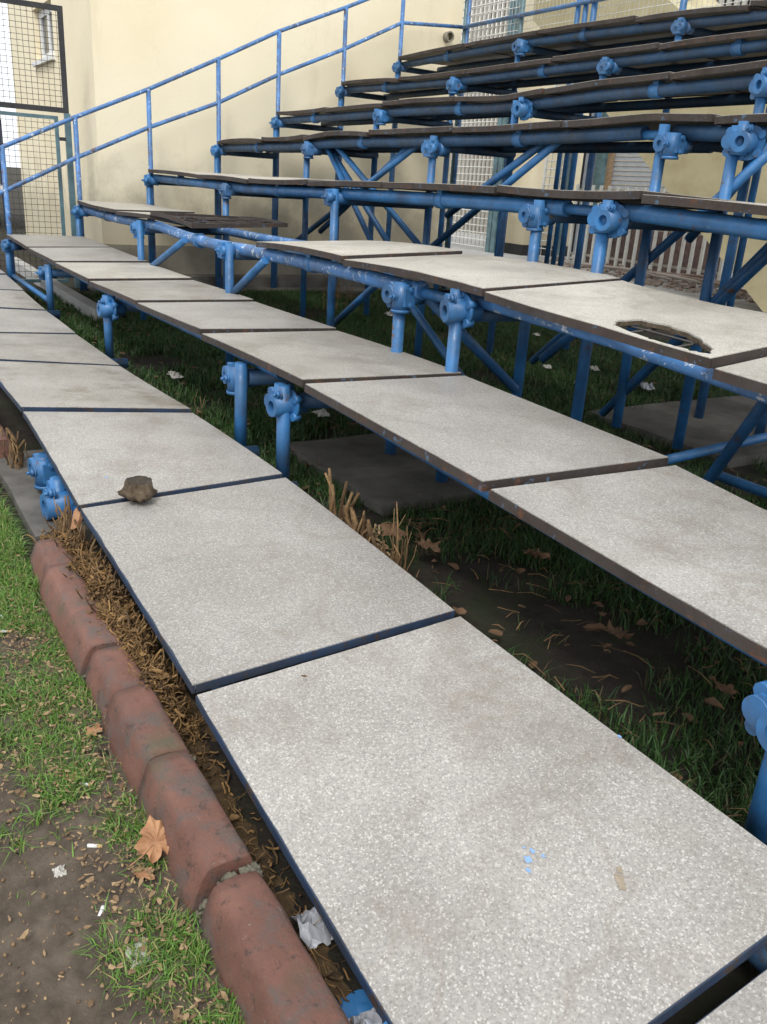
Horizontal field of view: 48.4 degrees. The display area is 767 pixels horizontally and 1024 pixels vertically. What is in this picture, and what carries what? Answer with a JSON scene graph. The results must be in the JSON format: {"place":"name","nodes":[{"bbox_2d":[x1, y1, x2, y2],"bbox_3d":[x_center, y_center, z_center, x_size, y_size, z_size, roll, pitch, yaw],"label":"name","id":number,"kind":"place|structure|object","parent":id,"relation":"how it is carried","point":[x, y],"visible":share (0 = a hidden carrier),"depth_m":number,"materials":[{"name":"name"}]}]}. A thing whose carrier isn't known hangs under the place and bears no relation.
{"place":"outdoors","nodes":[
{"label":"outdoors","id":0,"kind":"place"},
{"bbox_2d":[0,3,20,167],"label":"sky","id":1,"kind":"structure","parent":0,"point":[11,153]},
{"bbox_2d":[0,549,239,1023],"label":"dirt path","id":2,"kind":"structure","parent":0,"point":[64,995],"depth_m":1.69,"materials":[{"name":"soil"}]},
{"bbox_2d":[52,864,66,876],"bbox_3d":[-0.670,0.740,1.761,0.026,0.015,0.035,-9,24,-30],"label":"paper scrap","id":3,"kind":"object","parent":2,"relation":"on","point":[60,871],"visible":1,"depth_m":1.76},
{"bbox_2d":[0,607,201,1023],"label":"grit","id":4,"kind":"object","parent":2,"relation":"on","point":[68,933],"visible":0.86,"depth_m":1.73,"materials":[{"name":"stone"}]},
{"bbox_2d":[125,937,150,967],"bbox_3d":[-0.458,0.815,1.587,0.045,0.014,0.060,-9,24,-30],"label":"paper scrap","id":5,"kind":"object","parent":2,"relation":"on","point":[139,944],"visible":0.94,"depth_m":1.58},
{"bbox_2d":[132,865,154,879],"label":"fallen leaf","id":6,"kind":"object","parent":2,"relation":"on","point":[143,874],"visible":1,"depth_m":1.75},
{"bbox_2d":[130,815,168,865],"bbox_3d":[-0.483,0.690,1.804,0.098,0.051,0.114,-1,21,-12],"label":"fallen leaf","id":7,"kind":"object","parent":2,"relation":"on","point":[151,843],"visible":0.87,"depth_m":1.80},
{"bbox_2d":[0,167,766,1023],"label":"ground","id":8,"kind":"structure","parent":0,"point":[478,599],"depth_m":2.91,"materials":[{"name":"soil"}]},
{"bbox_2d":[0,115,6,229],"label":"railing","id":9,"kind":"object","parent":8,"relation":"on","point":[1,184],"visible":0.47,"depth_m":18.10,"materials":[{"name":"metal"}]},
{"bbox_2d":[0,424,11,457],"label":"kerb stone","id":10,"kind":"object","parent":8,"relation":"on","point":[5,448],"visible":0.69,"depth_m":4.10,"materials":[{"name":"red brick"}]},
{"bbox_2d":[0,0,79,287],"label":"gate","id":11,"kind":"structure","parent":8,"relation":"on","point":[67,138],"depth_m":9.57,"materials":[{"name":"black metal"}]},
{"bbox_2d":[0,449,95,542],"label":"concrete footing","id":12,"kind":"object","parent":8,"relation":"on","point":[23,493],"visible":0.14,"depth_m":3.65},
{"bbox_2d":[0,427,28,469],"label":"dead plant","id":13,"kind":"object","parent":12,"relation":"on","point":[15,454],"visible":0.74,"depth_m":3.98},
{"bbox_2d":[29,539,73,591],"bbox_3d":[-1.172,0.205,3.021,0.145,0.142,0.250,-9,24,-30],"label":"kerb stone","id":14,"kind":"object","parent":8,"relation":"on","point":[46,554],"visible":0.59,"depth_m":3.00,"materials":[{"name":"red brick"}]},
{"bbox_2d":[14,257,102,320],"bbox_3d":[-3.973,-2.705,10.092,0.132,0.125,5.012,-9,24,-30],"label":"kerb strip","id":15,"kind":"object","parent":8,"relation":"on","point":[80,301],"visible":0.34,"depth_m":9.15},
{"bbox_2d":[52,495,78,534],"bbox_3d":[-1.194,0.052,3.227,0.080,0.215,0.342,-9,24,-30],"label":"dead plant","id":16,"kind":"object","parent":8,"relation":"on","point":[64,514],"visible":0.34,"depth_m":3.22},
{"bbox_2d":[39,563,123,678],"bbox_3d":[-0.961,0.342,2.674,0.145,0.144,0.594,-9,24,-30],"label":"kerb stone","id":17,"kind":"object","parent":8,"relation":"on","point":[66,605],"visible":0.69,"depth_m":2.60,"materials":[{"name":"red ceramic"}]},
{"bbox_2d":[84,645,146,723],"bbox_3d":[-0.738,0.488,2.348,0.144,0.144,0.234,-9,24,-30],"label":"kerb stone","id":18,"kind":"object","parent":8,"relation":"on","point":[106,679],"visible":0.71,"depth_m":2.32,"materials":[{"name":"red brick"}]},
{"bbox_2d":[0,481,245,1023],"bbox_3d":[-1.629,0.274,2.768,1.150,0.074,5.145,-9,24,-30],"label":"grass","id":19,"kind":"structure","parent":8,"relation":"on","point":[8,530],"depth_m":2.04,"materials":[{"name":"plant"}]},
{"bbox_2d":[75,522,171,675],"bbox_3d":[-0.856,0.278,2.708,0.076,0.202,0.979,-9,24,-30],"label":"dead plant","id":20,"kind":"object","parent":8,"relation":"on","point":[81,535],"visible":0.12,"depth_m":3.02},
{"bbox_2d":[103,684,189,795],"bbox_3d":[-0.597,0.574,2.124,0.145,0.144,0.310,-9,24,-30],"label":"kerb stone","id":21,"kind":"object","parent":8,"relation":"on","point":[140,733],"visible":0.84,"depth_m":2.09,"materials":[{"name":"red ceramic"}]},
{"bbox_2d":[36,594,263,930],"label":"mortar crumbs","id":22,"kind":"object","parent":8,"relation":"on","point":[253,866],"visible":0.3,"depth_m":1.68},
{"bbox_2d":[27,516,354,1022],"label":"soil mound","id":23,"kind":"object","parent":8,"relation":"on","point":[286,902],"visible":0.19,"depth_m":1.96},
{"bbox_2d":[70,508,82,529],"bbox_3d":[-1.138,0.021,3.174,0.046,0.098,0.049,16,24,30],"label":"wood chip","id":24,"kind":"object","parent":23,"relation":"on","point":[77,516],"visible":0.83,"depth_m":3.17,"materials":[{"name":"wood"}]},
{"bbox_2d":[289,907,332,948],"bbox_3d":[-0.139,0.794,1.656,0.071,0.051,0.092,-9,24,-30],"label":"plastic bag","id":25,"kind":"object","parent":23,"relation":"on","point":[314,936],"visible":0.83,"depth_m":1.64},
{"bbox_2d":[136,750,252,918],"bbox_3d":[-0.417,0.688,1.844,0.144,0.143,0.379,-9,24,-30],"label":"kerb stone","id":26,"kind":"object","parent":8,"relation":"on","point":[208,849],"visible":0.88,"depth_m":1.78,"materials":[{"name":"red ceramic"}]},
{"bbox_2d":[0,523,394,1023],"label":"leaf litter","id":27,"kind":"object","parent":8,"relation":"on","point":[176,1014],"visible":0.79,"depth_m":1.81,"materials":[{"name":"plant"}]},
{"bbox_2d":[0,0,461,289],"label":"handrail","id":28,"kind":"object","parent":8,"relation":"on","point":[148,128],"visible":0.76,"depth_m":10.05,"materials":[{"name":"metal"}]},
{"bbox_2d":[87,286,381,292],"bbox_3d":[-1.441,-2.929,11.281,4.765,0.062,0.589,-9,24,-30],"label":"concrete footing","id":29,"kind":"object","parent":8,"relation":"on","point":[356,290],"visible":0.17,"depth_m":11.41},
{"bbox_2d":[7,0,463,274],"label":"cream building","id":30,"kind":"structure","parent":8,"relation":"on","point":[115,49],"depth_m":10.73,"materials":[{"name":"paint"}]},
{"bbox_2d":[32,3,54,66],"bbox_3d":[-4.583,-6.494,11.609,0.206,0.712,1.312,-9,24,-30],"label":"window","id":31,"kind":"structure","parent":30,"relation":"in","point":[48,28],"depth_m":11.79,"materials":[{"name":"white paint"}]},
{"bbox_2d":[199,871,349,1023],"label":"kerb stone","id":32,"kind":"object","parent":8,"relation":"on","point":[266,967],"visible":0.94,"depth_m":1.50,"materials":[{"name":"red ceramic"}]},
{"bbox_2d":[182,274,447,287],"bbox_3d":[-1.198,-3.153,11.667,4.877,0.150,0.332,-9,24,-30],"label":"wall apron","id":33,"kind":"object","parent":8,"relation":"on","point":[260,280],"depth_m":11.43,"materials":[{"name":"concrete"}]},
{"bbox_2d":[324,468,375,545],"bbox_3d":[-0.130,0.030,3.328,0.086,0.319,0.359,-13,27,-37],"label":"dead plant","id":34,"kind":"object","parent":8,"relation":"on","point":[345,511],"visible":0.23,"depth_m":3.32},
{"bbox_2d":[0,10,766,1023],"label":"grandstand scaffold","id":35,"kind":"object","parent":8,"relation":"on","point":[458,312],"visible":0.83,"depth_m":5.72,"materials":[{"name":"metal"}]},
{"bbox_2d":[0,275,23,290],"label":"seat board","id":36,"kind":"object","parent":35,"relation":"on","point":[7,282],"visible":0.94,"depth_m":8.45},
{"bbox_2d":[0,290,44,310],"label":"seat board","id":37,"kind":"object","parent":35,"relation":"on","point":[15,299],"visible":0.92,"depth_m":7.65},
{"bbox_2d":[0,309,75,333],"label":"seat board","id":38,"kind":"object","parent":35,"relation":"on","point":[18,321],"visible":0.94,"depth_m":6.72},
{"bbox_2d":[6,234,109,249],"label":"seat board","id":39,"kind":"object","parent":35,"relation":"on","point":[26,242],"visible":0.89,"depth_m":9.05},
{"bbox_2d":[0,333,119,365],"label":"seat board","id":40,"kind":"object","parent":35,"relation":"on","point":[57,348],"visible":0.91,"depth_m":5.74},
{"bbox_2d":[28,247,146,264],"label":"seat board","id":41,"kind":"object","parent":35,"relation":"on","point":[86,254],"visible":0.95,"depth_m":8.06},
{"bbox_2d":[0,361,189,412],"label":"seat board","id":42,"kind":"object","parent":35,"relation":"on","point":[39,387],"visible":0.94,"depth_m":4.57,"materials":[{"name":"concrete"}]},
{"bbox_2d":[55,262,191,282],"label":"seat board","id":43,"kind":"object","parent":35,"relation":"on","point":[87,272],"visible":0.92,"depth_m":7.04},
{"bbox_2d":[77,200,194,213],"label":"seat board","id":44,"kind":"object","parent":35,"relation":"on","point":[113,207],"visible":0.91,"depth_m":9.11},
{"bbox_2d":[23,411,282,510],"bbox_3d":[-1.053,-0.291,3.766,0.820,0.106,1.108,-9,24,-30],"label":"seat board","id":45,"kind":"object","parent":35,"relation":"on","point":[96,458],"visible":0.93,"depth_m":3.64,"materials":[{"name":"concrete"}]},
{"bbox_2d":[117,475,157,502],"bbox_3d":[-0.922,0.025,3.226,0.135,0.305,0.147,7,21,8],"label":"rock","id":46,"kind":"object","parent":45,"relation":"on","point":[137,489],"visible":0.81,"depth_m":3.15,"materials":[{"name":"brown stone"}]},
{"bbox_2d":[89,280,253,304],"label":"seat board","id":47,"kind":"object","parent":35,"relation":"on","point":[136,292],"visible":0.93,"depth_m":6.05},
{"bbox_2d":[115,211,236,221],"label":"seat board","id":48,"kind":"object","parent":35,"relation":"on","point":[139,214],"visible":0.35,"depth_m":7.83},
{"bbox_2d":[148,169,268,177],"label":"seat board","id":49,"kind":"object","parent":35,"relation":"on","point":[186,173],"visible":0.53,"depth_m":9.15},
{"bbox_2d":[150,211,287,227],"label":"board","id":50,"kind":"object","parent":35,"relation":"on","point":[242,222],"visible":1,"depth_m":7.13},
{"bbox_2d":[137,302,335,334],"bbox_3d":[-0.931,-1.199,5.220,0.820,0.064,1.190,-9,24,-30],"label":"seat board","id":51,"kind":"object","parent":35,"relation":"on","point":[199,318],"visible":0.97,"depth_m":5.08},
{"bbox_2d":[197,175,309,183],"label":"seat board","id":52,"kind":"object","parent":35,"relation":"on","point":[242,179],"visible":0.43,"depth_m":8.10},
{"bbox_2d":[217,138,292,144],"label":"seat board","id":53,"kind":"object","parent":35,"relation":"on","point":[239,141],"visible":0.47,"depth_m":9.77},
{"bbox_2d":[81,478,454,693],"bbox_3d":[-0.446,0.162,2.849,0.820,0.103,1.208,-9,24,-30],"label":"seat board","id":54,"kind":"object","parent":35,"relation":"on","point":[228,584],"visible":1,"depth_m":2.69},
{"bbox_2d":[261,134,306,141],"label":"seat board","id":55,"kind":"object","parent":35,"relation":"on","point":[297,138],"visible":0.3,"depth_m":8.78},
{"bbox_2d":[248,178,337,184],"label":"seat board","id":56,"kind":"object","parent":35,"relation":"on","point":[277,181],"visible":0.45,"depth_m":7.11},
{"bbox_2d":[276,107,330,115],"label":"seat board","id":57,"kind":"object","parent":35,"relation":"on","point":[321,110],"visible":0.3,"depth_m":10.00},
{"bbox_2d":[201,331,461,386],"bbox_3d":[-0.302,-0.784,4.243,0.820,0.057,1.221,-9,24,-30],"label":"seat board","id":58,"kind":"object","parent":35,"relation":"on","point":[301,358],"visible":0.94,"depth_m":4.08,"materials":[{"name":"concrete"}]},
{"bbox_2d":[303,131,388,140],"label":"seat board","id":59,"kind":"object","parent":35,"relation":"on","point":[333,135],"visible":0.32,"depth_m":7.97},
{"bbox_2d":[307,181,389,188],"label":"seat board","id":60,"kind":"object","parent":35,"relation":"on","point":[364,184],"visible":0.48,"depth_m":6.24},
{"bbox_2d":[256,240,461,261],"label":"seat board","id":61,"kind":"object","parent":35,"relation":"on","point":[340,251],"visible":0.94,"depth_m":5.10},
{"bbox_2d":[324,103,397,112],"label":"seat board","id":62,"kind":"object","parent":35,"relation":"on","point":[359,107],"visible":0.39,"depth_m":9.01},
{"bbox_2d":[348,1007,382,1023],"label":"plastic bag","id":63,"kind":"object","parent":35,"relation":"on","point":[371,1016],"visible":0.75,"depth_m":1.47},
{"bbox_2d":[341,78,445,92],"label":"seat board","id":64,"kind":"object","parent":35,"relation":"on","point":[372,81],"visible":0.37,"depth_m":10.44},
{"bbox_2d":[368,126,466,136],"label":"seat board","id":65,"kind":"object","parent":35,"relation":"on","point":[425,131],"visible":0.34,"depth_m":6.91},
{"bbox_2d":[382,96,476,106],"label":"seat board","id":66,"kind":"object","parent":35,"relation":"on","point":[426,101],"visible":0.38,"depth_m":8.07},
{"bbox_2d":[398,43,510,65],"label":"seat board","id":67,"kind":"object","parent":35,"relation":"on","point":[451,48],"visible":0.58,"depth_m":10.68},
{"bbox_2d":[399,69,519,84],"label":"seat board","id":68,"kind":"object","parent":35,"relation":"on","point":[443,75],"visible":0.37,"depth_m":9.27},
{"bbox_2d":[195,616,766,1023],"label":"seat board","id":69,"kind":"object","parent":35,"relation":"on","point":[465,821],"visible":1,"depth_m":1.75,"materials":[{"name":"grey concrete"}]},
{"bbox_2d":[343,254,618,295],"bbox_3d":[0.454,-1.246,4.394,0.820,0.096,1.264,-9,24,-30],"label":"seat board","id":70,"kind":"object","parent":35,"relation":"on","point":[479,275],"visible":0.86,"depth_m":4.17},
{"bbox_2d":[304,376,668,491],"bbox_3d":[0.335,-0.346,3.260,0.820,0.075,1.221,-9,24,-30],"label":"seat board","id":71,"kind":"object","parent":35,"relation":"on","point":[478,435],"visible":0.98,"depth_m":3.09,"materials":[{"name":"concrete"}]},
{"bbox_2d":[382,182,599,202],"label":"seat board","id":72,"kind":"object","parent":35,"relation":"on","point":[467,189],"visible":0.69,"depth_m":5.30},
{"bbox_2d":[452,120,575,134],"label":"seat board","id":73,"kind":"object","parent":35,"relation":"on","point":[527,127],"visible":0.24,"depth_m":5.87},
{"bbox_2d":[464,30,591,56],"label":"seat board","id":74,"kind":"object","parent":35,"relation":"on","point":[529,35],"visible":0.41,"depth_m":9.49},
{"bbox_2d":[466,58,597,79],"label":"seat board","id":75,"kind":"object","parent":35,"relation":"on","point":[509,67],"visible":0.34,"depth_m":8.30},
{"bbox_2d":[454,88,617,103],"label":"seat board","id":76,"kind":"object","parent":35,"relation":"on","point":[535,93],"visible":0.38,"depth_m":7.01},
{"bbox_2d":[537,15,685,46],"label":"seat board","id":77,"kind":"object","parent":35,"relation":"on","point":[615,22],"visible":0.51,"depth_m":8.57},
{"bbox_2d":[496,185,751,209],"bbox_3d":[1.258,-1.682,4.566,0.820,0.073,1.066,-9,24,-30],"label":"seat board","id":78,"kind":"object","parent":35,"relation":"on","point":[630,197],"visible":0.62,"depth_m":4.27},
{"bbox_2d":[484,280,766,368],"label":"seat board","id":79,"kind":"object","parent":35,"relation":"on","point":[722,335],"visible":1,"depth_m":3.33,"materials":[{"name":"concrete"}]},
{"bbox_2d":[488,465,766,664],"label":"seat board","id":80,"kind":"object","parent":35,"relation":"on","point":[688,545],"visible":1,"depth_m":2.36,"materials":[{"name":"concrete"}]},
{"bbox_2d":[552,43,717,68],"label":"seat board","id":81,"kind":"object","parent":35,"relation":"on","point":[615,52],"visible":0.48,"depth_m":7.26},
{"bbox_2d":[562,113,723,140],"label":"seat board","id":82,"kind":"object","parent":35,"relation":"on","point":[652,121],"visible":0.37,"depth_m":4.95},
{"bbox_2d":[544,72,745,100],"bbox_3d":[1.913,-3.118,6.305,0.820,0.076,1.229,-9,24,-30],"label":"seat board","id":83,"kind":"object","parent":35,"relation":"on","point":[619,82],"visible":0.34,"depth_m":6.13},
{"bbox_2d":[635,5,766,30],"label":"seat board","id":84,"kind":"object","parent":35,"relation":"on","point":[695,13],"visible":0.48,"depth_m":7.45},
{"bbox_2d":[641,194,766,215],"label":"seat board","id":85,"kind":"object","parent":35,"relation":"on","point":[735,206],"visible":1,"depth_m":3.63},
{"bbox_2d":[659,29,766,60],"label":"seat board","id":86,"kind":"object","parent":35,"relation":"on","point":[719,39],"visible":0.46,"depth_m":6.40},
{"bbox_2d":[670,60,766,93],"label":"seat board","id":87,"kind":"object","parent":35,"relation":"on","point":[753,67],"visible":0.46,"depth_m":5.33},
{"bbox_2d":[696,969,766,1023],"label":"seat board","id":88,"kind":"object","parent":35,"relation":"on","point":[746,1004],"visible":1,"depth_m":1.43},
{"bbox_2d":[712,357,766,395],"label":"seat board","id":89,"kind":"object","parent":35,"relation":"on","point":[751,375],"visible":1,"depth_m":2.70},
{"bbox_2d":[714,113,766,125],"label":"seat board","id":90,"kind":"object","parent":35,"relation":"on","point":[759,119],"visible":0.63,"depth_m":4.38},
{"bbox_2d":[750,0,766,8],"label":"seat board","id":91,"kind":"object","parent":35,"relation":"on","point":[760,3],"visible":1,"depth_m":6.82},
{"bbox_2d":[290,433,483,515],"bbox_3d":[0.013,-0.217,4.379,0.683,0.062,1.040,-9,24,-30],"label":"concrete footing","id":92,"kind":"object","parent":8,"relation":"on","point":[405,478],"visible":0.56,"depth_m":4.23,"materials":[{"name":"concrete"}]},
{"bbox_2d":[372,502,416,571],"bbox_3d":[0.036,0.131,3.077,0.072,0.325,0.218,-9,24,-30],"label":"dead plant","id":93,"kind":"object","parent":8,"relation":"on","point":[398,557],"visible":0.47,"depth_m":3.06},
{"bbox_2d":[39,295,766,780],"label":"leaf litter","id":94,"kind":"object","parent":8,"relation":"on","point":[599,627],"visible":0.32,"depth_m":2.91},
{"bbox_2d":[607,619,633,638],"bbox_3d":[0.749,0.382,2.735,0.129,0.055,0.082,-9,24,-30],"label":"fallen leaf","id":95,"kind":"object","parent":94,"relation":"on","point":[619,632],"visible":1,"depth_m":2.73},
{"bbox_2d":[350,499,765,816],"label":"dry straw","id":96,"kind":"object","parent":8,"relation":"on","point":[624,651],"visible":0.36,"depth_m":2.92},
{"bbox_2d":[441,0,766,306],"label":"wire guard","id":97,"kind":"object","parent":8,"relation":"on","point":[467,25],"visible":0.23,"depth_m":10.30,"materials":[{"name":"white metal"}]},
{"bbox_2d":[587,395,766,468],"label":"concrete footing","id":98,"kind":"object","parent":8,"relation":"on","point":[732,412],"visible":0.6,"depth_m":5.58,"materials":[{"name":"concrete"}]},
{"bbox_2d":[24,287,750,461],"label":"grass","id":99,"kind":"structure","parent":0,"point":[187,345],"depth_m":7.06,"materials":[{"name":"plant"}]},
{"bbox_2d":[322,275,354,308],"bbox_3d":[-0.529,-2.628,10.158,0.397,0.366,1.434,2,21,-5],"label":"dead plant","id":100,"kind":"object","parent":99,"relation":"on","point":[337,294],"visible":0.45,"depth_m":10.51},
{"bbox_2d":[259,415,766,827],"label":"grass","id":101,"kind":"structure","parent":0,"point":[312,477],"depth_m":3.02,"materials":[{"name":"plant"}]},
{"bbox_2d":[375,521,406,539],"bbox_3d":[0.037,0.077,3.295,0.130,0.058,0.081,-9,24,-30],"label":"fallen leaf","id":102,"kind":"object","parent":101,"relation":"on","point":[385,526],"visible":0.67,"depth_m":3.30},
{"bbox_2d":[414,538,440,551],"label":"fallen leaf","id":103,"kind":"object","parent":101,"relation":"on","point":[426,544],"visible":1,"depth_m":3.30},
{"bbox_2d":[522,547,549,559],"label":"fallen leaf","id":104,"kind":"object","parent":101,"relation":"on","point":[538,553],"visible":1,"depth_m":3.27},
{"bbox_2d":[714,681,736,698],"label":"fallen leaf","id":105,"kind":"object","parent":101,"relation":"on","point":[728,689],"visible":1,"depth_m":2.48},
{"bbox_2d":[444,231,766,312],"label":"paving","id":106,"kind":"structure","parent":0,"point":[741,303],"depth_m":20.08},
{"bbox_2d":[444,0,573,261],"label":"metal grid fence","id":107,"kind":"object","parent":106,"relation":"on","point":[492,222],"visible":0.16,"depth_m":20.47,"materials":[{"name":"metal"}]},
{"bbox_2d":[504,0,588,256],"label":"cream pillar","id":108,"kind":"structure","parent":106,"relation":"on","point":[517,237],"depth_m":20.59,"materials":[{"name":"paint"}]},
{"bbox_2d":[445,0,750,234],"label":"slatted building","id":109,"kind":"structure","parent":106,"relation":"on","point":[471,169],"depth_m":29.44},
{"bbox_2d":[572,112,668,257],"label":"grey clad building","id":110,"kind":"structure","parent":106,"relation":"on","point":[631,171],"depth_m":20.64,"materials":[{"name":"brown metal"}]},
{"bbox_2d":[572,113,591,251],"bbox_3d":[5.955,-9.292,22.927,2.000,4.475,1.622,-9,24,-30],"label":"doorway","id":111,"kind":"structure","parent":110,"relation":"in","point":[584,157],"depth_m":22.39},
{"bbox_2d":[520,255,755,303],"bbox_3d":[5.096,-4.374,15.920,1.602,0.248,7.172,-9,24,-30],"label":"rubble","id":112,"kind":"object","parent":106,"relation":"on","point":[673,279],"visible":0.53,"depth_m":15.46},
{"bbox_2d":[566,184,732,279],"bbox_3d":[5.253,-5.556,16.907,0.088,1.625,4.369,-9,24,-30],"label":"picket fence","id":113,"kind":"object","parent":106,"relation":"on","point":[669,266],"visible":0.24,"depth_m":17.15,"materials":[{"name":"wood"}]},
{"bbox_2d":[533,0,766,311],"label":"building","id":114,"kind":"structure","parent":106,"relation":"on","point":[696,174],"depth_m":12.85,"materials":[{"name":"paint"}]},
{"bbox_2d":[585,229,720,279],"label":"brick wall","id":115,"kind":"structure","parent":106,"relation":"on","point":[698,245],"depth_m":18.00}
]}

